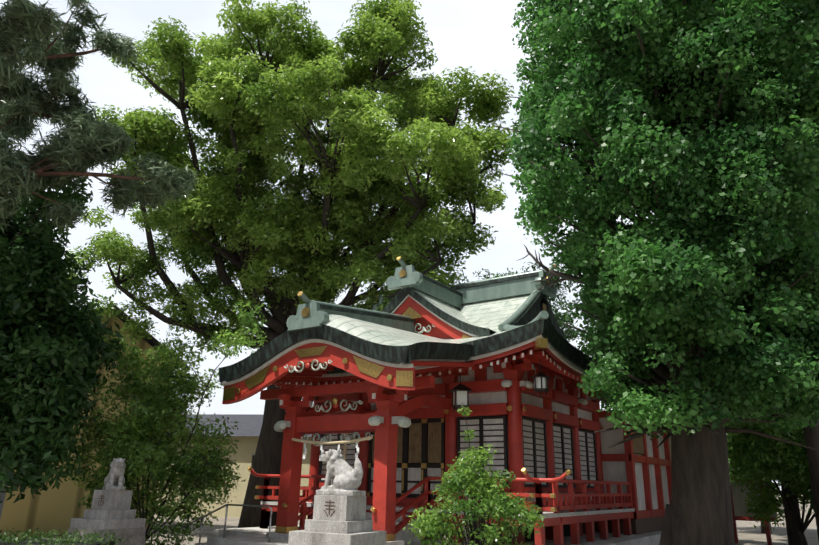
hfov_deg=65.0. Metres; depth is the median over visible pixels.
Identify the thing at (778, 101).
ginkgo tree
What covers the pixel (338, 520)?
pedestal
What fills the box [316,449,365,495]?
komainu
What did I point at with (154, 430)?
tall shrub
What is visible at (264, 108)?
camphor tree
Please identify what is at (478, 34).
sky
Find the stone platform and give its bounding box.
[194,525,661,544]
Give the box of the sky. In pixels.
[0,0,806,489]
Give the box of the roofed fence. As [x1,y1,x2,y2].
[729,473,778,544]
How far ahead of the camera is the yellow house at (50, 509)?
21.28 m
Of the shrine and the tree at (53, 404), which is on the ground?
the tree at (53, 404)
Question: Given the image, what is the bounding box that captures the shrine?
[219,256,634,544]
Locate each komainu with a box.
[102,458,125,489]
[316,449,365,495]
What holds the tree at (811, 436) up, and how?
on the ground
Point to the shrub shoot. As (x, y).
(466, 438)
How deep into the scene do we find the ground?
27.18 m
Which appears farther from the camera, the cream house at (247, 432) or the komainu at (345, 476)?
the cream house at (247, 432)
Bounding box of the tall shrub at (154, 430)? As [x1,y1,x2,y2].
[60,300,267,544]
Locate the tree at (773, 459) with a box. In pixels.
[726,417,818,544]
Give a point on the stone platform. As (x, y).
(247, 536)
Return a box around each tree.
[0,0,198,232]
[0,176,104,464]
[0,215,124,502]
[62,0,530,527]
[445,262,593,357]
[494,0,818,544]
[726,417,818,544]
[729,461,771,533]
[778,143,818,540]
[781,237,813,544]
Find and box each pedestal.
[67,490,145,544]
[288,495,386,544]
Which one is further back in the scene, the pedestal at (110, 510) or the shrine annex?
the shrine annex
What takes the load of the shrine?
on the stone platform
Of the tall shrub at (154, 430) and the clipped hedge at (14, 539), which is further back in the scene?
the tall shrub at (154, 430)
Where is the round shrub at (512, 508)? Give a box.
[403,444,544,544]
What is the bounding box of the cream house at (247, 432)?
[155,414,311,519]
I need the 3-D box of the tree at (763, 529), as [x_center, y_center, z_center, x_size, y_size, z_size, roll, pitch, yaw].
[16.329,7.227,30.682,7.077,10.293,9.169,-11,-22,33]
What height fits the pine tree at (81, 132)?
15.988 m
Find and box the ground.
[21,495,818,544]
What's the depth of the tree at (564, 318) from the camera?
31.77 m
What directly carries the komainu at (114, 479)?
on the pedestal at (110, 510)
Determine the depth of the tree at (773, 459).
20.19 m
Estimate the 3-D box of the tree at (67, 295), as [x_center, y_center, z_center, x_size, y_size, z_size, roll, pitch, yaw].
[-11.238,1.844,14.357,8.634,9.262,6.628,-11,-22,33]
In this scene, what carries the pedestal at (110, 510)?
on the ground
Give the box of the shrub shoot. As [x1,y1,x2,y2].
[457,402,478,459]
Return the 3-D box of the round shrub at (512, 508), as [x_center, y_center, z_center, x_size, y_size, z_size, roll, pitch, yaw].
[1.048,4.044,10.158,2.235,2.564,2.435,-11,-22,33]
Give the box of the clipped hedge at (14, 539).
[0,527,124,544]
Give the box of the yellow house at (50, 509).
[0,306,188,537]
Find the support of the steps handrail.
on the stone platform
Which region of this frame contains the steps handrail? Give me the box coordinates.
[171,504,272,542]
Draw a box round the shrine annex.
[596,410,671,533]
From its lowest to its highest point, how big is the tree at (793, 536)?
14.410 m

